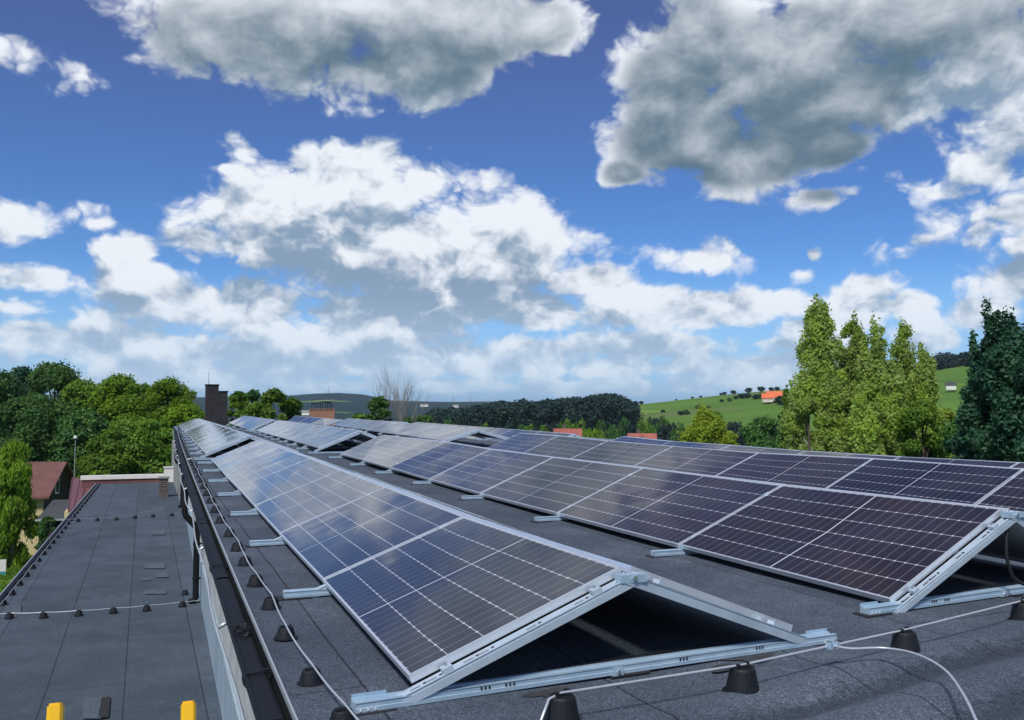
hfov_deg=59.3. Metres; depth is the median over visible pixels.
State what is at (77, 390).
leafy tree
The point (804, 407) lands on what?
bush
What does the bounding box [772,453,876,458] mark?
solar panel
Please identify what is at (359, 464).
mounting frame
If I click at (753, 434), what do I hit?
leafy tree
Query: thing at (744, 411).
ground
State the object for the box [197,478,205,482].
conductor holder
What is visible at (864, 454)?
solar panel
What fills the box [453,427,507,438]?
solar panel
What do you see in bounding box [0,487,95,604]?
conductor wire
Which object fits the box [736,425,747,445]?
valley tree
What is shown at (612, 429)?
valley tree
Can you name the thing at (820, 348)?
slender tree
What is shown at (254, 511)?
mounting frame
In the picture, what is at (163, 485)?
vent chimney
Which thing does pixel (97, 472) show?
bush
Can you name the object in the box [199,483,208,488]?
conductor holder
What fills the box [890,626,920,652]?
conductor holder
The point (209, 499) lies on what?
conductor holder
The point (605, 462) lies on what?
solar panel
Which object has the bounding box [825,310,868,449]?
slender tree
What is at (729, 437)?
bush
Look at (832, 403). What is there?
slender tree
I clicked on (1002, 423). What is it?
leafy tree
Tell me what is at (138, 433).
leafy tree
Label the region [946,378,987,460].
leafy tree
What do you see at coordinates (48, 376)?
leafy tree
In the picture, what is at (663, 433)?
valley tree
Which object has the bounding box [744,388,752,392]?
valley tree
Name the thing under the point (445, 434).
solar panel
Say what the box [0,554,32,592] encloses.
lawn grass
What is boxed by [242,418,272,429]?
solar panel
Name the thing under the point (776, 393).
red roofed house
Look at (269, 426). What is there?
solar panel
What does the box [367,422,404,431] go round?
solar panel
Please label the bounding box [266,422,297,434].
solar panel
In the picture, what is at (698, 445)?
solar panel
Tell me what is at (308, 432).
solar panel
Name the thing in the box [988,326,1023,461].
leafy tree
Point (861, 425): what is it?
slender tree
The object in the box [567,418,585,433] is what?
valley tree
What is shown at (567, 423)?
valley tree
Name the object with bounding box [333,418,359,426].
solar panel
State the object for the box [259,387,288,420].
leafy tree
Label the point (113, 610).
conductor holder
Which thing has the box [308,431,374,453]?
mounting frame
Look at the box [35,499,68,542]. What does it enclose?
shed
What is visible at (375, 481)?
solar panel
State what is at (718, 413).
valley tree
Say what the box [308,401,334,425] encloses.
brick chimney
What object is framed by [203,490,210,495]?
conductor holder
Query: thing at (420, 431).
solar panel
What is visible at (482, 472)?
solar panel
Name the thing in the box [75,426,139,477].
leafy tree
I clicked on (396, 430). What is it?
solar panel
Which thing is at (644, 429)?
valley tree
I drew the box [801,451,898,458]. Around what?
solar panel
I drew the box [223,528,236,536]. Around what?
conductor holder
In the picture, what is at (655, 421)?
valley tree
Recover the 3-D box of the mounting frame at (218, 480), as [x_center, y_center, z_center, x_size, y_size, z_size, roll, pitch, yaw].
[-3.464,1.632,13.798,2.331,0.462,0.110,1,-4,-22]
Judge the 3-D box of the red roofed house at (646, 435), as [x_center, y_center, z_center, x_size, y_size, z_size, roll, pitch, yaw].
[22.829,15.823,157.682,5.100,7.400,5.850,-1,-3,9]
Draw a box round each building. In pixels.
[0,482,222,719]
[171,425,1023,719]
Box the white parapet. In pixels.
[80,474,163,479]
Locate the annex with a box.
[64,477,91,518]
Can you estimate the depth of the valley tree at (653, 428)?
260.84 m
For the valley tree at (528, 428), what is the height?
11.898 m
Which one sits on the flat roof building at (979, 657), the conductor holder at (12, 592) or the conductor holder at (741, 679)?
the conductor holder at (741, 679)
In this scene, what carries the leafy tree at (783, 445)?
on the ground at (744, 411)
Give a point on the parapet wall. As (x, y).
(88, 483)
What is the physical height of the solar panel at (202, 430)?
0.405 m
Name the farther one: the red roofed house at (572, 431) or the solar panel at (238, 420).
the red roofed house at (572, 431)
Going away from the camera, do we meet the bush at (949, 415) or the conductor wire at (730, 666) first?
the conductor wire at (730, 666)
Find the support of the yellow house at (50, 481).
on the ground at (744, 411)
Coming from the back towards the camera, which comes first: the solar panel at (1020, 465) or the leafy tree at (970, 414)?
the leafy tree at (970, 414)
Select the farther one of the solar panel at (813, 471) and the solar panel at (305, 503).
the solar panel at (813, 471)
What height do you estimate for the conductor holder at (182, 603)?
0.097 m
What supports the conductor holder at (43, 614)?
on the building at (132, 662)
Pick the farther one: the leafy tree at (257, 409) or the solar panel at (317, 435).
the leafy tree at (257, 409)
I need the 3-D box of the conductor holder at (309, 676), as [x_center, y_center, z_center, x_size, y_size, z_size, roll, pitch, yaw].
[-0.858,1.344,3.837,0.122,0.067,0.120,-1,-3,-19]
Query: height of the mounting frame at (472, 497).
0.532 m
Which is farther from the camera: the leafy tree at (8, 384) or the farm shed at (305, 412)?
the farm shed at (305, 412)
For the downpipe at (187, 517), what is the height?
2.399 m
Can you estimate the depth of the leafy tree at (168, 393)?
92.53 m
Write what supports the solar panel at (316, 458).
on the mounting frame at (226, 494)
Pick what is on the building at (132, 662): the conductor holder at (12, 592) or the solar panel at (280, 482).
the conductor holder at (12, 592)
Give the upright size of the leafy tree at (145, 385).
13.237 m
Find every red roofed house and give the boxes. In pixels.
[553,424,581,436]
[627,429,656,438]
[760,392,773,401]
[766,390,782,400]
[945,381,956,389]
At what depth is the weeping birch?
54.33 m
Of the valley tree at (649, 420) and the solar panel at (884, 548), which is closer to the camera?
the solar panel at (884, 548)
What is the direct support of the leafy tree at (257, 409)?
on the ground at (744, 411)
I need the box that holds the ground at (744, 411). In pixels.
[44,365,1008,459]
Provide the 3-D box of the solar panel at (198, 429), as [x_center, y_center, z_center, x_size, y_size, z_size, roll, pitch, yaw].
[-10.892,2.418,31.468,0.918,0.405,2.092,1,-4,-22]
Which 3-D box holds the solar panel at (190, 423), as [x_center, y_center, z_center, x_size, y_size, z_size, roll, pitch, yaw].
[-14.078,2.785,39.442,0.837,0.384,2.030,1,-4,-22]
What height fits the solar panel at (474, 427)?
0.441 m
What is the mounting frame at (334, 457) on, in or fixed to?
on the flat roof building at (979, 657)
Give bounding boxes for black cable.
[1004,527,1023,585]
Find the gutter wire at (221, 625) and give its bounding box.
[172,430,245,719]
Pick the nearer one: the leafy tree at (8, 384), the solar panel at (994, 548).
the solar panel at (994, 548)
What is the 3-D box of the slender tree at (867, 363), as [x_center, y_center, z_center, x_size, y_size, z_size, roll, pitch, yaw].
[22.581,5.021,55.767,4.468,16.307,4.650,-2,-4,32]
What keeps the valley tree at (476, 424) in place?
on the ground at (744, 411)
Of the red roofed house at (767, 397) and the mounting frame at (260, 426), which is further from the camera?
the red roofed house at (767, 397)
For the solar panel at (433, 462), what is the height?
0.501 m
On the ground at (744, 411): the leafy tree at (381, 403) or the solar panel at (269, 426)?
the leafy tree at (381, 403)
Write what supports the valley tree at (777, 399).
on the ground at (744, 411)
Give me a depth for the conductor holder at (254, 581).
5.84 m
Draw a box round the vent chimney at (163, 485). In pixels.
[158,476,169,496]
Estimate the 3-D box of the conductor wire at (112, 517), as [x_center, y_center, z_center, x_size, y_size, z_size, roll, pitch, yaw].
[-12.145,4.877,28.016,3.466,0.027,0.278,2,-4,-31]
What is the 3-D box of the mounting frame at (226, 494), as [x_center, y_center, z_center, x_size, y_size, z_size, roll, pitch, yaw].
[-2.680,1.537,11.830,2.334,0.459,0.110,1,-4,-22]
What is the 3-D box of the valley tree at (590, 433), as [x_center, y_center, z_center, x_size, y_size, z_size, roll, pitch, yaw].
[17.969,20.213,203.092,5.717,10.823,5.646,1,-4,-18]
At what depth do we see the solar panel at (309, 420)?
42.25 m
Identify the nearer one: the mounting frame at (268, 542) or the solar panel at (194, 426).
the mounting frame at (268, 542)
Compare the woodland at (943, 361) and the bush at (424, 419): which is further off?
the woodland at (943, 361)
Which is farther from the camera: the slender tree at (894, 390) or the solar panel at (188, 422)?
the slender tree at (894, 390)
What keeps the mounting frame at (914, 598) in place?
on the flat roof building at (979, 657)
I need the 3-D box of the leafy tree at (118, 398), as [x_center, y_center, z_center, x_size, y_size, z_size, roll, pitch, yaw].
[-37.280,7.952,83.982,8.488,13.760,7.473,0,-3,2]
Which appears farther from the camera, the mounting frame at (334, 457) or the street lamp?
the street lamp
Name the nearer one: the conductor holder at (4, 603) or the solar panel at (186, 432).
the conductor holder at (4, 603)
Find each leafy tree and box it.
[0,369,42,454]
[0,391,76,471]
[10,365,37,395]
[25,359,82,452]
[32,407,111,477]
[58,376,111,421]
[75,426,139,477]
[84,371,154,426]
[86,415,171,473]
[134,382,155,417]
[141,375,201,421]
[144,426,174,473]
[159,403,204,428]
[227,390,249,421]
[230,400,277,425]
[247,389,260,402]
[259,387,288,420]
[278,395,303,419]
[364,395,391,420]
[676,403,726,443]
[737,414,779,447]
[775,408,804,448]
[778,384,788,448]
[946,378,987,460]
[955,328,1003,460]
[968,322,1023,461]
[970,296,1020,460]
[986,344,1023,461]
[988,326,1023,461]
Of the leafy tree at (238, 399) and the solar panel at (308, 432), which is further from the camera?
the leafy tree at (238, 399)
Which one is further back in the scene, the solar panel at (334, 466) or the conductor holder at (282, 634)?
the solar panel at (334, 466)
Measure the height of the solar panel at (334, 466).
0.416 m
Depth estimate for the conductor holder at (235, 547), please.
7.21 m
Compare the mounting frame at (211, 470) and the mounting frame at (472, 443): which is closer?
the mounting frame at (211, 470)
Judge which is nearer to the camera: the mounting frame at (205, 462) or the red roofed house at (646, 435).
the mounting frame at (205, 462)
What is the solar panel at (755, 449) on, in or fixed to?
on the mounting frame
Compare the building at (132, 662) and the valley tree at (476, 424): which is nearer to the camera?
the building at (132, 662)
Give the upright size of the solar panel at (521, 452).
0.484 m
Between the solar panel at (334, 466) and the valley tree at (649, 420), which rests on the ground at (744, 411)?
the valley tree at (649, 420)
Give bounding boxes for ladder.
[46,700,195,719]
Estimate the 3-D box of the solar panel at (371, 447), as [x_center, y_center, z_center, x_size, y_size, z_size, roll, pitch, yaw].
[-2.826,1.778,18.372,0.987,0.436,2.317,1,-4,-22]
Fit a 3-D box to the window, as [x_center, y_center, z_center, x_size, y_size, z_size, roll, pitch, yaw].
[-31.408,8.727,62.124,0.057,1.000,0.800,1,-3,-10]
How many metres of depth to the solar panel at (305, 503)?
8.56 m
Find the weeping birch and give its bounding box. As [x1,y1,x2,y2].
[0,438,39,567]
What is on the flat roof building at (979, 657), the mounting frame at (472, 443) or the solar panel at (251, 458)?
the mounting frame at (472, 443)
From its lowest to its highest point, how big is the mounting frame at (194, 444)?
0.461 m
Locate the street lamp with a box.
[73,436,77,477]
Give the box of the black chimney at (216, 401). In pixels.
[203,384,228,425]
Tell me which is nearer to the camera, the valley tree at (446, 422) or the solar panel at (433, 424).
the solar panel at (433, 424)
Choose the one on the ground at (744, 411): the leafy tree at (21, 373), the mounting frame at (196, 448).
the leafy tree at (21, 373)
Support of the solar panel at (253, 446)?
on the mounting frame at (211, 470)
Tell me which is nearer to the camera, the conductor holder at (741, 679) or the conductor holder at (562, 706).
the conductor holder at (562, 706)
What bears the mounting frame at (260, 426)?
on the flat roof building at (979, 657)
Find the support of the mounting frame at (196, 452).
on the flat roof building at (979, 657)
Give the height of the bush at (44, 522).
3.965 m
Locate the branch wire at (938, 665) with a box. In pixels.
[834,645,976,719]
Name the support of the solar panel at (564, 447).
on the mounting frame
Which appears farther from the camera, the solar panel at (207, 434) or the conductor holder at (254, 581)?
the solar panel at (207, 434)
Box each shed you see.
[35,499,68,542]
[302,410,308,414]
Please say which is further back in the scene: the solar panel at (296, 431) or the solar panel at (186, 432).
the solar panel at (186, 432)
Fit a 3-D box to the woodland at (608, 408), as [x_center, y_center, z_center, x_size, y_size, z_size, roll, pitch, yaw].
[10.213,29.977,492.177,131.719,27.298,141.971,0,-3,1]
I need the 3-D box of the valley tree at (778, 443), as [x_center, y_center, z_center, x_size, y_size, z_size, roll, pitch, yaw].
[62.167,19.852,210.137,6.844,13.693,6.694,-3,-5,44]
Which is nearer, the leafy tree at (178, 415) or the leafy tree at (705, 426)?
the leafy tree at (178, 415)
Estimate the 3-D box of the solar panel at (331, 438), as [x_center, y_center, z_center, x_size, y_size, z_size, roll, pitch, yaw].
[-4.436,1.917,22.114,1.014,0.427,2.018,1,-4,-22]
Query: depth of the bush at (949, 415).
59.15 m
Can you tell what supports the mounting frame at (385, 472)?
on the flat roof building at (979, 657)
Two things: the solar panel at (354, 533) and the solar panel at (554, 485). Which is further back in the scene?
the solar panel at (554, 485)
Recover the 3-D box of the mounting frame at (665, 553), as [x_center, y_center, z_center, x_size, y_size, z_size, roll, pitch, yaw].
[2.194,1.334,7.494,2.440,0.549,0.110,1,-4,-22]
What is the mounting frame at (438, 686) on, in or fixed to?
on the flat roof building at (979, 657)
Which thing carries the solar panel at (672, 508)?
on the mounting frame at (665, 553)
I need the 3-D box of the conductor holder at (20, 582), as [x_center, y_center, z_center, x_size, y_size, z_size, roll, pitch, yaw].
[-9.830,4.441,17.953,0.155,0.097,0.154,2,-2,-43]
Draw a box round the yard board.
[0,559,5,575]
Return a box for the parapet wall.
[81,478,158,487]
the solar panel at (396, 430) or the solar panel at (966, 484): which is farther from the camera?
the solar panel at (396, 430)
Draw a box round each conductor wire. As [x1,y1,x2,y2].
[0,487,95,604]
[2,600,198,613]
[60,513,169,519]
[178,426,358,719]
[540,599,1023,719]
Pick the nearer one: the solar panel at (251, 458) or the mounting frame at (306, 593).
the mounting frame at (306, 593)
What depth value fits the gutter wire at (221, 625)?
5.18 m
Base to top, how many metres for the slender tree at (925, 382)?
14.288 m
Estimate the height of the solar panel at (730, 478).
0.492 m
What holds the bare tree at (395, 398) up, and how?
on the ground at (744, 411)
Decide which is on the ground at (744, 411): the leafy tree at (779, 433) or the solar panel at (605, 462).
the leafy tree at (779, 433)
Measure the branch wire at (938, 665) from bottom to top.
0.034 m
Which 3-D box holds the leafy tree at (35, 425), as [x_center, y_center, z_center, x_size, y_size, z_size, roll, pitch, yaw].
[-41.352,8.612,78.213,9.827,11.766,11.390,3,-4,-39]
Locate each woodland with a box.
[423,392,643,430]
[929,352,979,369]
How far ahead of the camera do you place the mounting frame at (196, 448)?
22.42 m
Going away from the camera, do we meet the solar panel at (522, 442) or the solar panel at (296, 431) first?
the solar panel at (522, 442)
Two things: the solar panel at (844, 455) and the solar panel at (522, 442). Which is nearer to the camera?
the solar panel at (844, 455)
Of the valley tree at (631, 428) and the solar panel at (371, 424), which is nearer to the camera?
the solar panel at (371, 424)
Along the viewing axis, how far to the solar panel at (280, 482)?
10.55 m
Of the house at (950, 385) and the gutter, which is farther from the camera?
the house at (950, 385)
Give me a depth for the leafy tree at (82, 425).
75.59 m
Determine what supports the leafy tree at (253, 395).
on the ground at (744, 411)
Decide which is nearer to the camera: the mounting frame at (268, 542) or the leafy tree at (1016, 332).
the mounting frame at (268, 542)
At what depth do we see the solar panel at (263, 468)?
12.56 m
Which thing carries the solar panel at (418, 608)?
on the mounting frame at (438, 686)
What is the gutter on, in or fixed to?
attached to the flat roof building at (979, 657)
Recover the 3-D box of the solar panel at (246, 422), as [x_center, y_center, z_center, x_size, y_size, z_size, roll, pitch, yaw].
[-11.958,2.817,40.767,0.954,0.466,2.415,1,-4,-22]
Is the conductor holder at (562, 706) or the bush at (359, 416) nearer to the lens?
the conductor holder at (562, 706)
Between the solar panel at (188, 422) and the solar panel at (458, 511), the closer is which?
the solar panel at (458, 511)
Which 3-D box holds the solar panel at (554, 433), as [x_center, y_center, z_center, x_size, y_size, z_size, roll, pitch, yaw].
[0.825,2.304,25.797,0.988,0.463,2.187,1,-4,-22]
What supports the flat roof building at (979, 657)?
on the ground at (744, 411)
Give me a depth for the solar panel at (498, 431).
29.89 m
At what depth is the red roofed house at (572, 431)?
163.31 m
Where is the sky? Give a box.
[0,0,1023,404]
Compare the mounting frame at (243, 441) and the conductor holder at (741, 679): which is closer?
the conductor holder at (741, 679)
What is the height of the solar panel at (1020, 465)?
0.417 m
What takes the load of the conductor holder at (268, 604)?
on the flat roof building at (979, 657)
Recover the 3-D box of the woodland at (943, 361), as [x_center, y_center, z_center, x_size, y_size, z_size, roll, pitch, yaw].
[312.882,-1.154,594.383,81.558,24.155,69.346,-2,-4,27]
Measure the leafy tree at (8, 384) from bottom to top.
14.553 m
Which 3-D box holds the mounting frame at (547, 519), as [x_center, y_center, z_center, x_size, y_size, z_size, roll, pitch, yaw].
[1.330,1.432,9.542,2.436,0.546,0.110,1,-4,-22]
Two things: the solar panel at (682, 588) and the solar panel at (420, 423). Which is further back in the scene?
the solar panel at (420, 423)
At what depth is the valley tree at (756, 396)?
577.67 m
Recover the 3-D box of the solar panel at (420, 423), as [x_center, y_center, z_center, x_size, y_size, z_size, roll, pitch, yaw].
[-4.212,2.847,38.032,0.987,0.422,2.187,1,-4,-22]
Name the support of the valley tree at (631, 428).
on the ground at (744, 411)
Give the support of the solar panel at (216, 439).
on the mounting frame at (196, 452)
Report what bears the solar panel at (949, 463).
on the mounting frame
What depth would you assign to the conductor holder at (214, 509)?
9.72 m
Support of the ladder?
on the building at (132, 662)
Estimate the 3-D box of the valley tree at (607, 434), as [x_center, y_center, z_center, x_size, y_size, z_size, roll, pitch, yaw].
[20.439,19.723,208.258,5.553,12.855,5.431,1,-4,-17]
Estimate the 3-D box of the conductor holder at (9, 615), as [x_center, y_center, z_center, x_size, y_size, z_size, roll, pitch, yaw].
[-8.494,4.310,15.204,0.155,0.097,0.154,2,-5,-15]
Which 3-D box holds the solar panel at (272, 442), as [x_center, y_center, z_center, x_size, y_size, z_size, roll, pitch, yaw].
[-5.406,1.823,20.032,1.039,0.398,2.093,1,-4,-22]
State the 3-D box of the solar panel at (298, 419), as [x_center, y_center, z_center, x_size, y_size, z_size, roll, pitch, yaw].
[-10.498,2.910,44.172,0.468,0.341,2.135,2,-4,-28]
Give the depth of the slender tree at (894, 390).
52.09 m
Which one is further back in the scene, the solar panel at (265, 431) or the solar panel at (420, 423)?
the solar panel at (420, 423)
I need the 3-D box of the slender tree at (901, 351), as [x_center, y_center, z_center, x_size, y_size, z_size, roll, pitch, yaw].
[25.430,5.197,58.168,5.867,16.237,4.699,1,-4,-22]
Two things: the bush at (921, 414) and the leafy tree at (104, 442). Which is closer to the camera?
the bush at (921, 414)
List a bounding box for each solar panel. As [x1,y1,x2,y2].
[179,418,197,426]
[181,419,200,427]
[182,420,203,428]
[183,421,207,431]
[185,422,210,433]
[187,423,213,434]
[188,424,217,436]
[190,425,222,438]
[192,427,226,441]
[195,428,231,445]
[197,430,239,448]
[201,432,247,453]
[211,440,270,466]
[218,445,286,476]
[225,450,308,488]
[229,416,250,424]
[235,417,260,427]
[238,458,339,506]
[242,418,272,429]
[243,432,297,451]
[255,420,282,431]
[255,470,384,535]
[261,421,289,433]
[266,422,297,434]
[272,423,306,437]
[278,424,316,439]
[279,487,463,582]
[287,425,327,441]
[289,416,306,422]
[291,450,386,482]
[295,427,342,444]
[299,417,322,423]
[306,428,358,447]
[311,418,338,424]
[314,458,414,492]
[323,517,621,682]
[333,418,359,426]
[341,435,410,460]
[343,419,372,427]
[346,428,376,438]
[346,470,492,520]
[354,420,386,429]
[363,438,444,468]
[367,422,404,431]
[381,423,424,434]
[390,442,489,480]
[392,487,543,538]
[398,425,447,437]
[412,422,429,424]
[418,427,476,440]
[428,423,447,425]
[429,449,552,494]
[445,425,464,427]
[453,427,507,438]
[463,426,486,436]
[465,428,511,439]
[472,517,792,630]
[480,457,641,515]
[487,429,539,441]
[488,433,556,452]
[495,449,557,457]
[524,436,606,457]
[536,431,572,435]
[557,468,781,547]
[558,457,647,467]
[571,441,672,465]
[611,436,670,444]
[635,446,757,475]
[651,468,787,485]
[663,441,730,449]
[679,485,1002,601]
[716,453,871,487]
[720,445,804,453]
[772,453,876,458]
[788,484,1023,562]
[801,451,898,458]
[815,451,902,456]
[827,458,1022,504]
[878,458,1023,469]
[895,457,1018,466]
[976,470,1023,518]
[1010,462,1023,467]
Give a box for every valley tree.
[443,418,455,424]
[467,421,483,426]
[524,424,533,430]
[539,424,548,431]
[545,422,559,431]
[557,416,572,428]
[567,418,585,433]
[582,427,604,438]
[592,419,611,438]
[604,424,620,438]
[615,416,629,437]
[621,422,639,436]
[636,418,652,432]
[646,416,652,425]
[646,420,657,436]
[651,418,659,425]
[656,416,669,435]
[657,422,676,440]
[669,422,684,440]
[682,409,690,413]
[714,410,726,424]
[726,421,742,442]
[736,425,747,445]
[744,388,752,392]
[751,394,759,398]
[757,386,765,390]
[766,418,780,445]
[774,395,781,404]
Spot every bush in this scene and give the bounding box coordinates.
[34,516,56,549]
[88,469,106,474]
[345,413,367,419]
[403,414,438,423]
[720,430,739,445]
[785,394,823,450]
[894,398,950,458]
[938,419,959,453]
[941,408,955,457]
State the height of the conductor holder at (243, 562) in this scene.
0.067 m
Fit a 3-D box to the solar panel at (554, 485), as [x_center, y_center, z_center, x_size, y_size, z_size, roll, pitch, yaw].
[0.507,1.423,10.403,1.052,0.480,2.193,1,-4,-22]
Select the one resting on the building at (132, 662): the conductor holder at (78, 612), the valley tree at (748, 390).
the conductor holder at (78, 612)
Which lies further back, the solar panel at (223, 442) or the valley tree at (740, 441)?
the valley tree at (740, 441)
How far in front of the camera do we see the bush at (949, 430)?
35.59 m
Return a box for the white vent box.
[163,466,172,481]
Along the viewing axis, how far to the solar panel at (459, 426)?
34.08 m
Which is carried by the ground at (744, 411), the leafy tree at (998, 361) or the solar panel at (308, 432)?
the leafy tree at (998, 361)
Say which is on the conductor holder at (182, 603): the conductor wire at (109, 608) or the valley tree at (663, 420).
the conductor wire at (109, 608)
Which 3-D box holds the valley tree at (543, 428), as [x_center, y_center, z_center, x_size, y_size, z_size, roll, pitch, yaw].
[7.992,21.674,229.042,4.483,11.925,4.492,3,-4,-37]
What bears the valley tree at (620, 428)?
on the ground at (744, 411)
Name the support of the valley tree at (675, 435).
on the ground at (744, 411)
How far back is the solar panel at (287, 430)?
29.70 m
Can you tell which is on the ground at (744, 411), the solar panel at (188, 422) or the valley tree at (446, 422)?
the valley tree at (446, 422)
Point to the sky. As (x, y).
(647, 201)
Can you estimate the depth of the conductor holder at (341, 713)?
3.31 m
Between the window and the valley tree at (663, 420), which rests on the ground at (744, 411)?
the valley tree at (663, 420)
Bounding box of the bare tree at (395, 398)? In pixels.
[372,366,430,422]
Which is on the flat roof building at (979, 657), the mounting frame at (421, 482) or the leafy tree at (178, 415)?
the mounting frame at (421, 482)
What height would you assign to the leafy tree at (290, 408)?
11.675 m
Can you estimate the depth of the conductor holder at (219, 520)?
8.84 m
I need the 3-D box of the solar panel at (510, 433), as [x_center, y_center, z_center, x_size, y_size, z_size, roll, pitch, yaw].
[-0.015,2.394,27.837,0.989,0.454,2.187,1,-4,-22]
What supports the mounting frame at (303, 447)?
on the flat roof building at (979, 657)
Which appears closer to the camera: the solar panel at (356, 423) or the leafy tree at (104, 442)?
the solar panel at (356, 423)
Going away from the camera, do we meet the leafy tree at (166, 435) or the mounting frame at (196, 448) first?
the mounting frame at (196, 448)
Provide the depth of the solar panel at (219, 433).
23.57 m
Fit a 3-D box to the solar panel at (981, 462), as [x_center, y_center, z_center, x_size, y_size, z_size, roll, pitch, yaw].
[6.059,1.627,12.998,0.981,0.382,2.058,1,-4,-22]
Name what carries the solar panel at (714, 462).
on the mounting frame
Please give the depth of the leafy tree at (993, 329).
32.44 m
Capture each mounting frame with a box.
[185,437,254,442]
[186,430,245,445]
[188,446,238,449]
[190,434,234,454]
[193,436,291,459]
[198,442,250,463]
[200,447,262,471]
[206,452,301,482]
[215,459,377,496]
[226,473,420,516]
[243,420,275,430]
[244,491,483,547]
[276,427,355,442]
[276,520,496,600]
[286,435,366,445]
[295,430,370,449]
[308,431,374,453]
[327,437,375,458]
[348,441,403,465]
[351,571,844,716]
[373,445,437,473]
[410,453,481,484]
[419,428,486,444]
[445,430,506,447]
[458,462,542,499]
[530,473,632,522]
[645,487,778,557]
[852,510,1023,617]
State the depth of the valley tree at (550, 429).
238.98 m
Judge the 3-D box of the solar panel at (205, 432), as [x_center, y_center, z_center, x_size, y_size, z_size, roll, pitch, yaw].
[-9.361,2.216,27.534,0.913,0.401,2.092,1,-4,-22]
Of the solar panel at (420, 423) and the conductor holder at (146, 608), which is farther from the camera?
the solar panel at (420, 423)
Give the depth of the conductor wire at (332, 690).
4.40 m
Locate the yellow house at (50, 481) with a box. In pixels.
[15,462,75,555]
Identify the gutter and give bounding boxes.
[174,427,285,719]
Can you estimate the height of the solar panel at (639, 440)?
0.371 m
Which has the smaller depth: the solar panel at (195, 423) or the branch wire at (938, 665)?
the branch wire at (938, 665)
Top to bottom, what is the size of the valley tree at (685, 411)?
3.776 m
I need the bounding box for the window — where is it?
[55,479,59,493]
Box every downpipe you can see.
[174,443,182,507]
[181,474,202,603]
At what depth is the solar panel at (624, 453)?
15.48 m
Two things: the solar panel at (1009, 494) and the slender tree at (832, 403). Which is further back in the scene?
the slender tree at (832, 403)
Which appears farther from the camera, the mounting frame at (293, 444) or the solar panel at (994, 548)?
the mounting frame at (293, 444)
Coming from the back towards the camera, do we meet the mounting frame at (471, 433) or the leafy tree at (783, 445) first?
the leafy tree at (783, 445)
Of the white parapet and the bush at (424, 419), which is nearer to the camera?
the white parapet
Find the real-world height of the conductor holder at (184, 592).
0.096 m
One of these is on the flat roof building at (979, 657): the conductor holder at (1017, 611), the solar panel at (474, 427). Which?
the conductor holder at (1017, 611)
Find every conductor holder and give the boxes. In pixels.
[0,600,7,605]
[4,612,14,618]
[7,589,15,594]
[16,580,23,585]
[38,611,48,617]
[74,609,83,615]
[109,607,117,613]
[142,604,150,610]
[178,601,186,606]
[181,589,188,595]
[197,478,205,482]
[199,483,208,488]
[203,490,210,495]
[206,497,216,502]
[210,505,220,512]
[215,516,226,523]
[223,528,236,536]
[229,541,244,551]
[237,555,253,566]
[246,574,265,586]
[260,595,280,610]
[273,624,296,640]
[296,665,323,686]
[330,704,355,719]
[543,688,579,719]
[722,661,758,693]
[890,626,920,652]
[1007,598,1023,620]
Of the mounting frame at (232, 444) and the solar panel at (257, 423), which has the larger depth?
the solar panel at (257, 423)
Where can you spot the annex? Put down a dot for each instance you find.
(77, 494)
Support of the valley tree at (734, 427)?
on the ground at (744, 411)
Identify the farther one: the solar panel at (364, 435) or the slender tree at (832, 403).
the slender tree at (832, 403)
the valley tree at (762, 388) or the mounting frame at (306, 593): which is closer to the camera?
the mounting frame at (306, 593)
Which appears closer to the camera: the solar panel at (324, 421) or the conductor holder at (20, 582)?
the conductor holder at (20, 582)
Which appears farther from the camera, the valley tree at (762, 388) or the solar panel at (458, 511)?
the valley tree at (762, 388)
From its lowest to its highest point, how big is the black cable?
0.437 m
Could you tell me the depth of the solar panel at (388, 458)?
16.26 m
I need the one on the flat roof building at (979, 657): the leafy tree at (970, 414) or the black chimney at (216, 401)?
the black chimney at (216, 401)
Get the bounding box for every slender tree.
[776,292,853,451]
[812,368,850,452]
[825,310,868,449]
[842,377,887,455]
[848,311,896,455]
[875,359,920,456]
[884,316,917,453]
[906,340,954,458]
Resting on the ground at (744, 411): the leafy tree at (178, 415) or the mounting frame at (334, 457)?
the leafy tree at (178, 415)
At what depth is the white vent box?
41.16 m
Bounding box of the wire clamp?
[825,639,839,649]
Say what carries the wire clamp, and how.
attached to the conductor wire at (730, 666)
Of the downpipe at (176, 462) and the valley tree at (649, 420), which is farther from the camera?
the valley tree at (649, 420)
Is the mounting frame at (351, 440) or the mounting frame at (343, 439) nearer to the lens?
the mounting frame at (343, 439)

